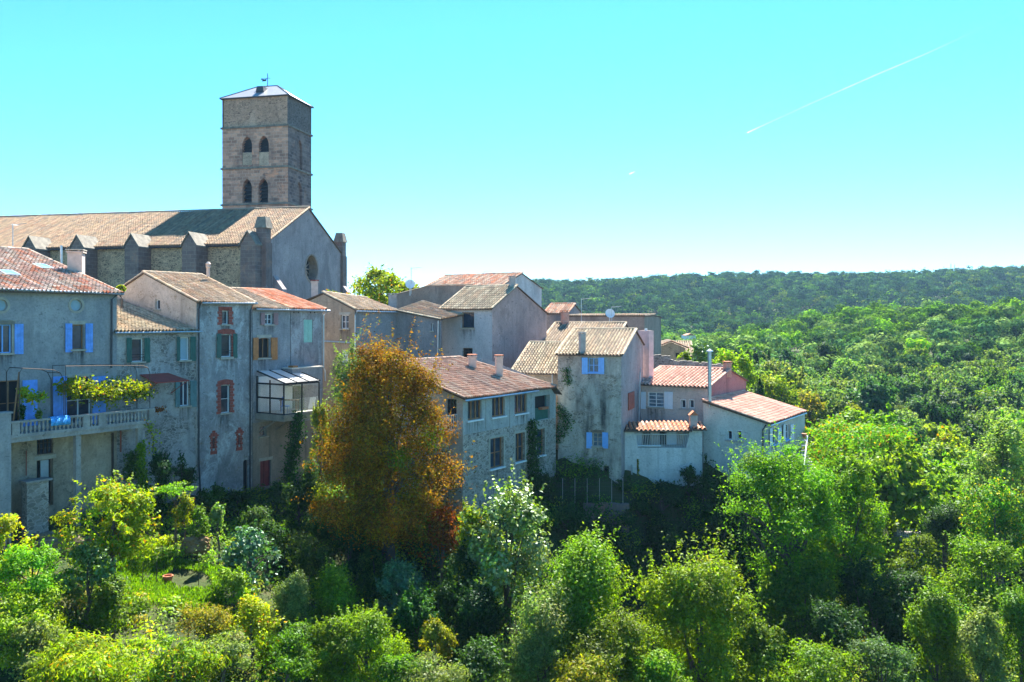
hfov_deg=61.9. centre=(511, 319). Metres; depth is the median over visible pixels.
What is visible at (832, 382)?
tree
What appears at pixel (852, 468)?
ash tree
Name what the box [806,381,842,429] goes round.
tree
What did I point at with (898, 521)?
tree
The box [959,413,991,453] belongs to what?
tree
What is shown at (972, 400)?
tree
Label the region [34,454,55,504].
door
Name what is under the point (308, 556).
shrub
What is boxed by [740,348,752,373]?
cypress
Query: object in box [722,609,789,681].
tree
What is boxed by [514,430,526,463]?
window
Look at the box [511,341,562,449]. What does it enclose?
house
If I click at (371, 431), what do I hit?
chestnut tree
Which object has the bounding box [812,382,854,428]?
tree
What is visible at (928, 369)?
tree
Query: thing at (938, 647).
tree
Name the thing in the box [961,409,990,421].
tree
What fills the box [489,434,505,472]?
window
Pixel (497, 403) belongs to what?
window
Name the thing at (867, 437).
silk tree
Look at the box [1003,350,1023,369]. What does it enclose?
tree
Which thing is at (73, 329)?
window
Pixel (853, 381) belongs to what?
tree
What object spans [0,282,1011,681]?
ground
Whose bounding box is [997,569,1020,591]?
tree
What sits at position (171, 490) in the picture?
shrub
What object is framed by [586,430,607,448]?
window
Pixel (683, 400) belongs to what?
window
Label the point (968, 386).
tree
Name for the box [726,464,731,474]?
window
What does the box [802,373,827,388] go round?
tree
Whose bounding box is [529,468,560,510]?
shrub
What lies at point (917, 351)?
tree
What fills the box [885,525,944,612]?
tree
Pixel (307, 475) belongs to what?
shrub
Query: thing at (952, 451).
tree
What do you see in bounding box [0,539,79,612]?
shrub
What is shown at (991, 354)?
tree
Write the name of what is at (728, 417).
house
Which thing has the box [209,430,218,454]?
window
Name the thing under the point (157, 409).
geranium
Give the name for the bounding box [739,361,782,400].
tree
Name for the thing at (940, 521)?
tree
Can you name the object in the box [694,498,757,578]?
shrub
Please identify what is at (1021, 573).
tree
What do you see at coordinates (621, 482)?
shrub
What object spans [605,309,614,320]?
satellite dish
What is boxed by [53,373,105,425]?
window
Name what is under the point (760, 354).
tree
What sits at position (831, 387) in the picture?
tree
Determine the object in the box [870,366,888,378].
tree
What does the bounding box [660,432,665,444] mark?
window
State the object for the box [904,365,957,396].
tree
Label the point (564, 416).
creeper
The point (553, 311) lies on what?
house
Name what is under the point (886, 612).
tree
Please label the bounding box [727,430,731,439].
window
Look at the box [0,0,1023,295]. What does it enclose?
sky
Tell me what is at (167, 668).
shrub
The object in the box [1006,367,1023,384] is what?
tree
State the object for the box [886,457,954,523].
tree
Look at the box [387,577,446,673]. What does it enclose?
shrub
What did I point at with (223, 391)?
window
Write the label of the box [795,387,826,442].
tree
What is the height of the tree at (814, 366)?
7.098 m
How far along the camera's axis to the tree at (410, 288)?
81.17 m
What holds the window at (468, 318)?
in the house at (508, 321)
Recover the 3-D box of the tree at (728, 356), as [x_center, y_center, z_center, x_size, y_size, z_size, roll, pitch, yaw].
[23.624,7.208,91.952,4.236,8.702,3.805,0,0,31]
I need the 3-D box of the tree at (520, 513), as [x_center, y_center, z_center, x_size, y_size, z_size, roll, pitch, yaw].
[-0.224,12.780,41.876,5.254,11.860,6.307,0,0,-12]
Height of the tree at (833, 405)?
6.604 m
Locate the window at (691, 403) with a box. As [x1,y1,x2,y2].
[689,399,693,407]
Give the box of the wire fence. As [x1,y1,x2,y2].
[549,478,622,502]
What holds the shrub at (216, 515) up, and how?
on the ground at (190, 576)
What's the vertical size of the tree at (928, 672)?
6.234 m
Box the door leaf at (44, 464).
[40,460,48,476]
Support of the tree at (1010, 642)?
on the ground at (190, 576)
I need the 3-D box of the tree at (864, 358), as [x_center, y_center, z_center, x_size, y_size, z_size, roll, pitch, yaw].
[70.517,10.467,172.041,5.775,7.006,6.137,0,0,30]
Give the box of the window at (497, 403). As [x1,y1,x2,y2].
[491,397,506,418]
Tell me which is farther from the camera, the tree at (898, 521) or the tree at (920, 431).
the tree at (920, 431)
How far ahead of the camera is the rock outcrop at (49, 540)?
41.08 m
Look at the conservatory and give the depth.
55.35 m
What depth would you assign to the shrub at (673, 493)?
57.52 m
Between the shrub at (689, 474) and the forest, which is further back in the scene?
the forest
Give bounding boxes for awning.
[140,373,188,392]
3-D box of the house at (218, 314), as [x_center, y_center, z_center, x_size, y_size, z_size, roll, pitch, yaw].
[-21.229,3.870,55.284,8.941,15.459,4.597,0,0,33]
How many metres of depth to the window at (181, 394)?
50.93 m
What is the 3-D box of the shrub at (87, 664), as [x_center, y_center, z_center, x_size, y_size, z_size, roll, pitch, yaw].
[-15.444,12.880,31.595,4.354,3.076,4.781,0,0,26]
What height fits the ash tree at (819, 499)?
15.725 m
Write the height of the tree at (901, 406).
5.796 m
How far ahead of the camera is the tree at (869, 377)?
136.62 m
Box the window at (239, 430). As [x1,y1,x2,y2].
[235,427,243,450]
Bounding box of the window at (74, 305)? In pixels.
[68,297,84,312]
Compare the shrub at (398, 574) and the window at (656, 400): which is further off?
the window at (656, 400)
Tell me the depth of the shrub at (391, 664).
32.90 m
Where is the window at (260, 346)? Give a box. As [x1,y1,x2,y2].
[253,335,277,365]
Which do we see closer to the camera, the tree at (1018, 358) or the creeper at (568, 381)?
the creeper at (568, 381)
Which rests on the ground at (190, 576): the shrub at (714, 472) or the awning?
the shrub at (714, 472)
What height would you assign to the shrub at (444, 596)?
6.633 m
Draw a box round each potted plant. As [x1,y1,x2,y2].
[17,404,26,419]
[33,408,45,421]
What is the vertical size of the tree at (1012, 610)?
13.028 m
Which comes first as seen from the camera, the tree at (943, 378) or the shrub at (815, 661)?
the shrub at (815, 661)
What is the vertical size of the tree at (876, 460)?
7.876 m
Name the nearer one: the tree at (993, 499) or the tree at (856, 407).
the tree at (993, 499)
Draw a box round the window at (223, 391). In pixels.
[216,379,233,414]
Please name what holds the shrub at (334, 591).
on the ground at (190, 576)
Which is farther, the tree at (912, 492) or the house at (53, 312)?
the tree at (912, 492)
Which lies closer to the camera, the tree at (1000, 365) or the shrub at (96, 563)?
the shrub at (96, 563)
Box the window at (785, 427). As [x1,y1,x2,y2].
[783,424,793,441]
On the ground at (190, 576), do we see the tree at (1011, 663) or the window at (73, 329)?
the tree at (1011, 663)
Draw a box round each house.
[0,245,154,550]
[114,298,202,502]
[117,262,257,495]
[229,287,293,489]
[241,287,330,484]
[305,280,463,436]
[385,354,561,513]
[396,284,474,308]
[425,272,543,306]
[439,276,548,367]
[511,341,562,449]
[541,310,627,342]
[545,302,582,329]
[555,327,644,482]
[569,313,662,354]
[623,410,706,485]
[638,328,748,451]
[661,339,688,360]
[661,340,692,360]
[701,349,806,506]
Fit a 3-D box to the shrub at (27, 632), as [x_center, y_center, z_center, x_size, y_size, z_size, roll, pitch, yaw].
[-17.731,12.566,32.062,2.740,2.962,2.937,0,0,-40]
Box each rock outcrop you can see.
[34,530,91,554]
[180,534,210,555]
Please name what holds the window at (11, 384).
in the house at (53, 312)
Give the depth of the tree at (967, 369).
160.74 m
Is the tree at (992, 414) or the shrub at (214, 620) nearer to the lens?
the shrub at (214, 620)
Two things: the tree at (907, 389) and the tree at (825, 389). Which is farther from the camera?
the tree at (907, 389)
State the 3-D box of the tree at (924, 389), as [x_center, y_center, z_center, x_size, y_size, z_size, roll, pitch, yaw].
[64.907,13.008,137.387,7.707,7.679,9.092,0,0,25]
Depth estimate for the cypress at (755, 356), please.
117.89 m
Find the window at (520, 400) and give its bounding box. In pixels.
[514,394,528,418]
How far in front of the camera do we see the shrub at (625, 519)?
55.02 m
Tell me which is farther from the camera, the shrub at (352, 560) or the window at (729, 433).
the window at (729, 433)
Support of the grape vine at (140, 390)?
on the pergola at (100, 365)
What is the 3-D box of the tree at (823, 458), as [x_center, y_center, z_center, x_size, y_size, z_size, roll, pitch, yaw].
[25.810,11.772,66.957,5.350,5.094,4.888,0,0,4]
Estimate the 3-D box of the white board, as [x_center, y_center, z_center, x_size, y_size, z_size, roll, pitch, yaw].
[-13.530,5.625,57.750,0.165,0.750,0.582,0,0,33]
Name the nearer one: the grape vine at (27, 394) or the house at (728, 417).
the grape vine at (27, 394)
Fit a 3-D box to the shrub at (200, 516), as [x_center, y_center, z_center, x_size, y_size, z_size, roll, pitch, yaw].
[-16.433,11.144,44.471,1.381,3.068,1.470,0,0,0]
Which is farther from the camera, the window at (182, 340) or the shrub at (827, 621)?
the window at (182, 340)
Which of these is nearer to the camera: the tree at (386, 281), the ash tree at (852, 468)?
the ash tree at (852, 468)
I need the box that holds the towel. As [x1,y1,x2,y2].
[48,415,70,425]
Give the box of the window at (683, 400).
[681,399,685,407]
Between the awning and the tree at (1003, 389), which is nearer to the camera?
the awning
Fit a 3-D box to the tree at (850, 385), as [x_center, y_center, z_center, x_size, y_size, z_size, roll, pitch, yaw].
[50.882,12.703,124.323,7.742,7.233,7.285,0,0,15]
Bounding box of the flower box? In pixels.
[538,406,548,409]
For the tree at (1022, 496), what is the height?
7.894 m
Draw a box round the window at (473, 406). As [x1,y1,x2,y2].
[467,400,483,423]
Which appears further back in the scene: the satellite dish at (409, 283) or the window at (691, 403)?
the satellite dish at (409, 283)
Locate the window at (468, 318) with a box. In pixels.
[459,312,474,330]
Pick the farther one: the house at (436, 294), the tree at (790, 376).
the tree at (790, 376)
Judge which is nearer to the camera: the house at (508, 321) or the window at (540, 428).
the window at (540, 428)
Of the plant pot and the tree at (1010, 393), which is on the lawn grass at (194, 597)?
the plant pot
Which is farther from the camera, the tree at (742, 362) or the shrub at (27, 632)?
the tree at (742, 362)
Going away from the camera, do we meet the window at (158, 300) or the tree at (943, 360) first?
the window at (158, 300)
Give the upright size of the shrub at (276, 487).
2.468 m
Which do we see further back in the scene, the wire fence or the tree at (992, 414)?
the tree at (992, 414)
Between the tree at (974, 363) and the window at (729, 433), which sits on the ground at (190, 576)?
the tree at (974, 363)
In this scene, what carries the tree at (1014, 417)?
on the ground at (190, 576)
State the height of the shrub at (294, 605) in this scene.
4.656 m
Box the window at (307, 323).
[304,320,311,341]
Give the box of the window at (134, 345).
[127,338,149,363]
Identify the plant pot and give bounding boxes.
[162,574,172,583]
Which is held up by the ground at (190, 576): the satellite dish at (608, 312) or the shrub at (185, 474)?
the shrub at (185, 474)
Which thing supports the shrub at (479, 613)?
on the ground at (190, 576)
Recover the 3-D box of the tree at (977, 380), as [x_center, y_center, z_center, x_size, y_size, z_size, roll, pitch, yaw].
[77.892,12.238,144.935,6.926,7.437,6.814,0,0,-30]
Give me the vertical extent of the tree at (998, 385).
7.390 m
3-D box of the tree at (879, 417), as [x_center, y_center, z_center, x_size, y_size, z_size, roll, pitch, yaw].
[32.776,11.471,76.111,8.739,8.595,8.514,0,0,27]
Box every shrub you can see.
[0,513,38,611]
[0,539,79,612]
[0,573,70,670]
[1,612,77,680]
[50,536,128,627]
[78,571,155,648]
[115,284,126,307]
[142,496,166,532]
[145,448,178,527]
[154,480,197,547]
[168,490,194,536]
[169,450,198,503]
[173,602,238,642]
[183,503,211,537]
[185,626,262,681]
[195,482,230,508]
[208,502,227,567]
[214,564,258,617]
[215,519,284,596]
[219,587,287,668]
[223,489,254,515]
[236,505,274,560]
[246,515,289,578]
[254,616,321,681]
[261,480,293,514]
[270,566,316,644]
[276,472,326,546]
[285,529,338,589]
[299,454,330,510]
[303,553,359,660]
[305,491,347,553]
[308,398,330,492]
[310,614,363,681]
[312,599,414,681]
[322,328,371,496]
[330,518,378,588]
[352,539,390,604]
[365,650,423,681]
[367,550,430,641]
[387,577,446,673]
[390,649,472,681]
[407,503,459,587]
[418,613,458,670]
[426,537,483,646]
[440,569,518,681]
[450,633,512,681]
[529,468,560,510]
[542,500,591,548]
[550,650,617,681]
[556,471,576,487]
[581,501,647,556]
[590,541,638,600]
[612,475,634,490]
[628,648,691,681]
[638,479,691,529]
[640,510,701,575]
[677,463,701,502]
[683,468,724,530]
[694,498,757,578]
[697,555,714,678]
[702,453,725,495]
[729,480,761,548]
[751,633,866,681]
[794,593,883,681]
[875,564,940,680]
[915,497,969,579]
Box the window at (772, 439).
[770,427,781,447]
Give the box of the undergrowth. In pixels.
[0,422,947,681]
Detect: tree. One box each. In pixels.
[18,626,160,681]
[43,470,173,594]
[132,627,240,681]
[291,298,477,566]
[326,262,417,304]
[391,283,418,294]
[453,494,497,589]
[455,458,556,677]
[491,572,580,681]
[500,515,662,681]
[558,596,680,681]
[617,523,800,681]
[676,348,691,360]
[690,342,711,362]
[710,421,884,663]
[711,348,750,386]
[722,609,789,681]
[732,347,762,371]
[734,348,759,389]
[737,361,760,374]
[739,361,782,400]
[741,543,868,680]
[751,343,767,361]
[753,352,807,389]
[758,372,800,405]
[769,364,800,405]
[772,358,793,371]
[776,345,804,366]
[789,358,802,368]
[792,362,827,380]
[792,366,819,385]
[794,389,818,426]
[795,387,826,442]
[795,412,926,467]
[796,347,818,362]
[801,382,819,427]
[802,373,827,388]
[804,358,822,377]
[805,383,852,437]
[805,414,873,466]
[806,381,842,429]
[806,427,894,678]
[808,336,842,367]
[809,440,838,486]
[810,446,932,536]
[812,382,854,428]
[814,382,849,394]
[817,372,859,392]
[821,352,865,381]
[823,547,921,671]
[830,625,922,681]
[841,375,858,386]
[841,401,920,453]
[842,382,859,399]
[844,372,899,414]
[845,402,867,412]
[851,432,963,588]
[857,354,870,366]
[859,361,890,375]
[859,362,871,376]
[860,373,877,383]
[862,597,987,681]
[863,570,960,675]
[868,354,883,367]
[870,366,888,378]
[884,403,931,427]
[885,374,895,386]
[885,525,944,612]
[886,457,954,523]
[887,488,987,583]
[889,359,919,378]
[892,373,926,410]
[892,397,907,410]
[893,405,914,416]
[894,342,929,363]
[895,377,928,397]
[897,369,927,381]
[897,415,929,435]
[900,416,932,453]
[902,567,975,681]
[903,394,944,419]
[903,436,981,466]
[903,445,956,466]
[904,361,935,372]
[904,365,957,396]
[918,394,965,427]
[918,419,975,457]
[919,382,979,413]
[924,364,948,373]
[926,463,978,540]
[928,381,963,409]
[930,351,954,371]
[930,424,970,462]
[930,591,1023,681]
[931,371,949,382]
[931,527,1023,674]
[932,367,958,381]
[933,398,1023,616]
[941,448,1012,489]
[947,375,978,397]
[950,356,985,370]
[950,469,1023,633]
[950,587,974,626]
[952,371,992,390]
[954,361,979,377]
[955,349,980,364]
[955,371,967,380]
[955,404,986,450]
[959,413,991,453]
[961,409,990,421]
[964,391,982,411]
[969,359,1010,385]
[972,532,1023,594]
[975,385,1000,410]
[976,354,1012,371]
[976,380,1023,412]
[979,379,1007,391]
[979,398,1023,434]
[981,345,1015,365]
[985,572,1023,681]
[986,409,1023,452]
[986,643,1019,681]
[995,382,1023,401]
[995,628,1015,670]
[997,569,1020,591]
[1001,346,1015,358]
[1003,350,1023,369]
[1004,367,1023,373]
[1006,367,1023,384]
[1010,469,1023,493]
[1012,376,1023,393]
[1014,359,1023,367]
[1015,491,1023,515]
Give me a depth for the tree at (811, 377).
131.40 m
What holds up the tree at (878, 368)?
on the ground at (190, 576)
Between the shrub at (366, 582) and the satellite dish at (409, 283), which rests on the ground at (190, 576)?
the shrub at (366, 582)
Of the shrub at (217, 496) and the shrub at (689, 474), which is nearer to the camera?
the shrub at (217, 496)
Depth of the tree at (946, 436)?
97.24 m
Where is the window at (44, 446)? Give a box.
[37,438,51,454]
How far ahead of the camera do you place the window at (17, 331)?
42.37 m
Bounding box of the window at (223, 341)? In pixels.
[217,329,237,359]
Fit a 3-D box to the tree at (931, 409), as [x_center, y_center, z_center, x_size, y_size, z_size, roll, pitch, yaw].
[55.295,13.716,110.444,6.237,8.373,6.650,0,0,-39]
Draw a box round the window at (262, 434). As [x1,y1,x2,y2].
[259,426,268,437]
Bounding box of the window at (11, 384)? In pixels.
[0,380,37,426]
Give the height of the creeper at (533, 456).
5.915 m
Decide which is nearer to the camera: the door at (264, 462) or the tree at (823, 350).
the door at (264, 462)
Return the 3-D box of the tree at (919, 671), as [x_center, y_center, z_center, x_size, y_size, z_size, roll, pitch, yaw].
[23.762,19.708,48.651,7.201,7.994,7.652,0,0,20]
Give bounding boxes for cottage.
[681,333,695,339]
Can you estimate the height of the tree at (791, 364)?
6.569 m
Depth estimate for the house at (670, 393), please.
64.45 m
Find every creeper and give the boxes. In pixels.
[144,418,162,455]
[521,417,553,503]
[556,403,576,443]
[560,366,576,387]
[637,459,639,475]
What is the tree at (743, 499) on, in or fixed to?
on the ground at (190, 576)
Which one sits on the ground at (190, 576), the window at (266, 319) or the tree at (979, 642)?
the tree at (979, 642)
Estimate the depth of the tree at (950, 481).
73.10 m
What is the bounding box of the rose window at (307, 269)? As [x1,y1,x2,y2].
[305,254,318,282]
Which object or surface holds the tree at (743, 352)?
on the ground at (190, 576)
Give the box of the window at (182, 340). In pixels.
[177,335,195,366]
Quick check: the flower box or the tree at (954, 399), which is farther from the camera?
the tree at (954, 399)
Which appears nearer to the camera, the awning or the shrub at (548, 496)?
the awning
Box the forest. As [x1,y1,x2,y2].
[531,264,1023,334]
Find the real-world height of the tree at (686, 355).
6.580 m
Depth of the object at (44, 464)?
43.85 m
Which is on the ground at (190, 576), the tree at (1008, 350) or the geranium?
the tree at (1008, 350)
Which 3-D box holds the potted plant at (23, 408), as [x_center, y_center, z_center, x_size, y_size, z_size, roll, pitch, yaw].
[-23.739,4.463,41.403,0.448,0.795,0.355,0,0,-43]
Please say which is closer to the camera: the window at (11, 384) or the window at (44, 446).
the window at (11, 384)
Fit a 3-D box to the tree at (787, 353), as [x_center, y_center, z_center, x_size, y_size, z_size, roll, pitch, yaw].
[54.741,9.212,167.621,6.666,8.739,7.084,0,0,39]
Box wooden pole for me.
[13,372,18,420]
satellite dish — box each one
[405,280,414,287]
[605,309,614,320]
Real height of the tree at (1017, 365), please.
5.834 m
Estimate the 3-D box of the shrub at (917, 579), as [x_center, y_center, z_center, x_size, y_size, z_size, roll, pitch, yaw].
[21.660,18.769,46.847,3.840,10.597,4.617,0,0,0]
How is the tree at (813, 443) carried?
on the ground at (190, 576)
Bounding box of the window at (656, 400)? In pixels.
[641,392,672,412]
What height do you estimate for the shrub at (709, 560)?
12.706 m
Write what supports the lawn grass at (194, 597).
on the ground at (190, 576)
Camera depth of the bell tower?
98.78 m
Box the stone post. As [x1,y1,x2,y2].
[19,477,52,536]
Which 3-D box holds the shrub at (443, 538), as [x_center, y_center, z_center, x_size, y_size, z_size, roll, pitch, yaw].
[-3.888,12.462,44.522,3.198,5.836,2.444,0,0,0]
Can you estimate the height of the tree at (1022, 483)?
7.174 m
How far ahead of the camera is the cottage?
297.36 m
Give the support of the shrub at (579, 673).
on the ground at (190, 576)
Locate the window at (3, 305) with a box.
[0,297,9,313]
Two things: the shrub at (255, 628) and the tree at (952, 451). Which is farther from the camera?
the tree at (952, 451)
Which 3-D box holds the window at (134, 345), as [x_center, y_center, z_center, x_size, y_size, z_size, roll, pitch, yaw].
[-21.057,2.199,48.103,0.864,2.370,1.184,0,0,0]
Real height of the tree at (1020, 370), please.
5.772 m
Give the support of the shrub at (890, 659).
on the ground at (190, 576)
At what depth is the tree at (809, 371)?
151.93 m
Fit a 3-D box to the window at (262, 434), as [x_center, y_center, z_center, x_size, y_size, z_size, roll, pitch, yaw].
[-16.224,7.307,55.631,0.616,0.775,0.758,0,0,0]
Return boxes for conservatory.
[255,369,328,432]
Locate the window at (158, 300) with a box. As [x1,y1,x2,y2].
[153,299,160,310]
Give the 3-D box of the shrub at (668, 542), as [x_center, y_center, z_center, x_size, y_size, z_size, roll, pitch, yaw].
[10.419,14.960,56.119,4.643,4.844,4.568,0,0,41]
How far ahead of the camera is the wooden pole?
41.06 m
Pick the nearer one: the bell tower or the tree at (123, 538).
the tree at (123, 538)
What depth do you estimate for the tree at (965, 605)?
56.67 m
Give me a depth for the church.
84.80 m
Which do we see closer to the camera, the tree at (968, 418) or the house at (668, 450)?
the house at (668, 450)
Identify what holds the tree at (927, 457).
on the ground at (190, 576)
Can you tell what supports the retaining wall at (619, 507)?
on the ground at (190, 576)
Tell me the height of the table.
0.760 m
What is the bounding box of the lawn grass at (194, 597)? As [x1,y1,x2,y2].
[104,550,225,612]
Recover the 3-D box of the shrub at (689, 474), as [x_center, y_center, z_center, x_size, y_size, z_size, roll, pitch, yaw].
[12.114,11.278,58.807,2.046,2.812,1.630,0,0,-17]
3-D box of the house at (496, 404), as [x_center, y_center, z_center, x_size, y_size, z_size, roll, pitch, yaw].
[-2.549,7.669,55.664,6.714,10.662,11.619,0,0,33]
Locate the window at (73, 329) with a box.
[65,321,92,358]
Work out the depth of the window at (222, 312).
53.16 m
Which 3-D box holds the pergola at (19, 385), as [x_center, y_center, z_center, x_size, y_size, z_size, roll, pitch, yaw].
[-23.618,3.664,42.310,1.243,2.683,2.225,0,0,33]
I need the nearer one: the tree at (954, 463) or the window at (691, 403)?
the window at (691, 403)
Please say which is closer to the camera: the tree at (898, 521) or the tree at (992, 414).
the tree at (898, 521)
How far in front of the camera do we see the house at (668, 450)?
59.50 m
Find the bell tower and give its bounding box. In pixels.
[219,73,313,210]
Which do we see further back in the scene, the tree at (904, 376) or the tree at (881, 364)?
the tree at (881, 364)
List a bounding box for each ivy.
[114,450,141,484]
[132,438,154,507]
[278,410,311,484]
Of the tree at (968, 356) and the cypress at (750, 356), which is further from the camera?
the tree at (968, 356)
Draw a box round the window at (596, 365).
[582,358,603,373]
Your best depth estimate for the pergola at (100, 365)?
45.03 m
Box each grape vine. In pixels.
[17,385,49,406]
[52,371,158,410]
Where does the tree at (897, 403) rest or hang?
on the ground at (190, 576)
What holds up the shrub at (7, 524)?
on the ground at (190, 576)
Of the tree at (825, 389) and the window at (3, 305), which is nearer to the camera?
the window at (3, 305)
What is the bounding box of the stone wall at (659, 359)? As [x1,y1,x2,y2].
[654,354,722,368]
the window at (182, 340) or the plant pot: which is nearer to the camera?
the plant pot
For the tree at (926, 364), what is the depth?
167.29 m
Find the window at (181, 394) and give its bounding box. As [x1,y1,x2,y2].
[175,380,196,407]
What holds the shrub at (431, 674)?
on the ground at (190, 576)
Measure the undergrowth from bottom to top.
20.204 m
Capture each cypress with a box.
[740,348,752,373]
[752,349,759,366]
[754,376,765,395]
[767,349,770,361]
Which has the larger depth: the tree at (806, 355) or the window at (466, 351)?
the tree at (806, 355)
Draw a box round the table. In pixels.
[279,399,299,410]
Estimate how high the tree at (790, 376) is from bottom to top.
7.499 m
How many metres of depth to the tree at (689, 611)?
37.17 m
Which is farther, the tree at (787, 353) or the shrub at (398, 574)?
the tree at (787, 353)
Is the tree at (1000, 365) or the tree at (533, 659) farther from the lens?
the tree at (1000, 365)
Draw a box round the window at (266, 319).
[261,313,277,325]
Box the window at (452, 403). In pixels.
[448,399,456,428]
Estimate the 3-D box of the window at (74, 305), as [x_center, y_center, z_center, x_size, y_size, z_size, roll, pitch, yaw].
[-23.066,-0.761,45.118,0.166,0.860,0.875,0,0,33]
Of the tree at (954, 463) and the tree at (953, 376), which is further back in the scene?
the tree at (953, 376)
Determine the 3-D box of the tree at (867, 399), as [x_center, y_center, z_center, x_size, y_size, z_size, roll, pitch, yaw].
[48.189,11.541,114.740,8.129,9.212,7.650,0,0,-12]
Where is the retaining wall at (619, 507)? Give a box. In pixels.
[583,502,628,531]
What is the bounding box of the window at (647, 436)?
[643,432,649,444]
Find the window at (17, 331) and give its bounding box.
[0,320,23,357]
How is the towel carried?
on the house at (53, 312)
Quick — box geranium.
[154,406,166,414]
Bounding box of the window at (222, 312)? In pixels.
[217,307,232,328]
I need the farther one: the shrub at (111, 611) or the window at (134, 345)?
the window at (134, 345)
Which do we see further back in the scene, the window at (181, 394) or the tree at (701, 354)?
the tree at (701, 354)
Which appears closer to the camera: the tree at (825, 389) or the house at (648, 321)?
the house at (648, 321)
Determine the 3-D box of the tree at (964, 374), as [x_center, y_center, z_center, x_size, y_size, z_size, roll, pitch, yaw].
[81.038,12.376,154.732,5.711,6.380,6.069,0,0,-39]
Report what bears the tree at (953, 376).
on the ground at (190, 576)
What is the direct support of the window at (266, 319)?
in the house at (270, 334)
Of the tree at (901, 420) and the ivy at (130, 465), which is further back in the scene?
the tree at (901, 420)
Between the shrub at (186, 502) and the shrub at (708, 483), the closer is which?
the shrub at (186, 502)
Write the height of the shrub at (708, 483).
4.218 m
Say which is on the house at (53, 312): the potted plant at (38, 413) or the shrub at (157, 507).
the potted plant at (38, 413)
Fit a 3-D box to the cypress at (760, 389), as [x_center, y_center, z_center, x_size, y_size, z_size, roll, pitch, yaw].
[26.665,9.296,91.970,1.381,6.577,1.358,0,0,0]
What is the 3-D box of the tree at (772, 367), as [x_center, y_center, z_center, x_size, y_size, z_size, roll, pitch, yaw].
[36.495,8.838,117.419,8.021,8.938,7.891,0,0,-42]
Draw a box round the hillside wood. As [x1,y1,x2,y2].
[661,296,1023,375]
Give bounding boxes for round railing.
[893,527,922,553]
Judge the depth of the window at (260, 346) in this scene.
55.86 m
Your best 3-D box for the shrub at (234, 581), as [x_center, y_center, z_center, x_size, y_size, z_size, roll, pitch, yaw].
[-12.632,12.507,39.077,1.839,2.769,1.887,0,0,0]
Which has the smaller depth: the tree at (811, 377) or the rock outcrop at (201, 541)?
the rock outcrop at (201, 541)
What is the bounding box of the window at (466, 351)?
[463,348,472,357]
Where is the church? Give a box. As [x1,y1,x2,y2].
[0,206,351,298]
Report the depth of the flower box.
57.24 m
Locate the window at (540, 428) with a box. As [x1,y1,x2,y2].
[536,426,546,457]
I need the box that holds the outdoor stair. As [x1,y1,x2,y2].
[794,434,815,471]
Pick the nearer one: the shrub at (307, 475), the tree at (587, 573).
the tree at (587, 573)
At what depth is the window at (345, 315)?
64.68 m
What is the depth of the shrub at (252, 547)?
40.70 m
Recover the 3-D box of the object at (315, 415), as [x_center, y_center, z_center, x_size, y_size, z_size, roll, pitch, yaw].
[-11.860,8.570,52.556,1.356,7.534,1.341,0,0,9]
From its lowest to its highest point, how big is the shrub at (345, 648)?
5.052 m
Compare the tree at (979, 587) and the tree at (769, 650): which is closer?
the tree at (769, 650)
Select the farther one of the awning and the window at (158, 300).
the window at (158, 300)
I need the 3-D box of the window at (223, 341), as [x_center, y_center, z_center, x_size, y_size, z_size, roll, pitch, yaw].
[-17.763,2.166,53.078,0.999,3.217,1.386,0,0,0]
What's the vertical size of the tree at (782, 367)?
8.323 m
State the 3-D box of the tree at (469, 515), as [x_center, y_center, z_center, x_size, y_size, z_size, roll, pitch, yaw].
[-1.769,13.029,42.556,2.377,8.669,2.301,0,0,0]
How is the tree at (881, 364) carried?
on the ground at (190, 576)
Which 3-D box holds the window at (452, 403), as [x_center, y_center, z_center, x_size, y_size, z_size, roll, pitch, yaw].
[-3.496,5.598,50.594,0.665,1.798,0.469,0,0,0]
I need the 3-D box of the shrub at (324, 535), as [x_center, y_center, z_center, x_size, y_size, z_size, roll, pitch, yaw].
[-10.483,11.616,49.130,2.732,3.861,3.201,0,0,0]
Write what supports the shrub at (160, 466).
on the ground at (190, 576)
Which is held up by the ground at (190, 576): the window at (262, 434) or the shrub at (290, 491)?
the shrub at (290, 491)
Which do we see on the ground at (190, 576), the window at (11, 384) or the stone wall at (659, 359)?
the stone wall at (659, 359)
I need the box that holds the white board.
[308,397,315,408]
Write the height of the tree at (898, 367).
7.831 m
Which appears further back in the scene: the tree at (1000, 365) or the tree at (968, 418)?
the tree at (1000, 365)
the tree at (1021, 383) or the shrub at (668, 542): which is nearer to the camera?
the shrub at (668, 542)
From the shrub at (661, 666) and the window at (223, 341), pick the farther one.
the window at (223, 341)
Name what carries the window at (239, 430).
in the house at (218, 314)
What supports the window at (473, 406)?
in the house at (496, 404)
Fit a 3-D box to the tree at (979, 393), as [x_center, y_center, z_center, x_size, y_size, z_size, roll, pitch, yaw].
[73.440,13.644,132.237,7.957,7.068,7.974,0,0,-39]
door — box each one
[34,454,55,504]
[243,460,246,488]
[259,456,272,486]
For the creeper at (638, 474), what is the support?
attached to the house at (668, 450)
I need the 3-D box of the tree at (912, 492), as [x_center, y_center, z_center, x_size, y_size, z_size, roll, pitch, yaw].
[27.561,13.630,61.778,8.665,10.682,7.961,0,0,-31]
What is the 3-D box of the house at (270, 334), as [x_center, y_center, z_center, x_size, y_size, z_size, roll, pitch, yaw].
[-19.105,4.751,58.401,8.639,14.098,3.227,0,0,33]
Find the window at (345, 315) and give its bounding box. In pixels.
[339,312,349,329]
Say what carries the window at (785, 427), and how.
in the house at (728, 417)
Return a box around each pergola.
[6,367,63,420]
[52,364,149,415]

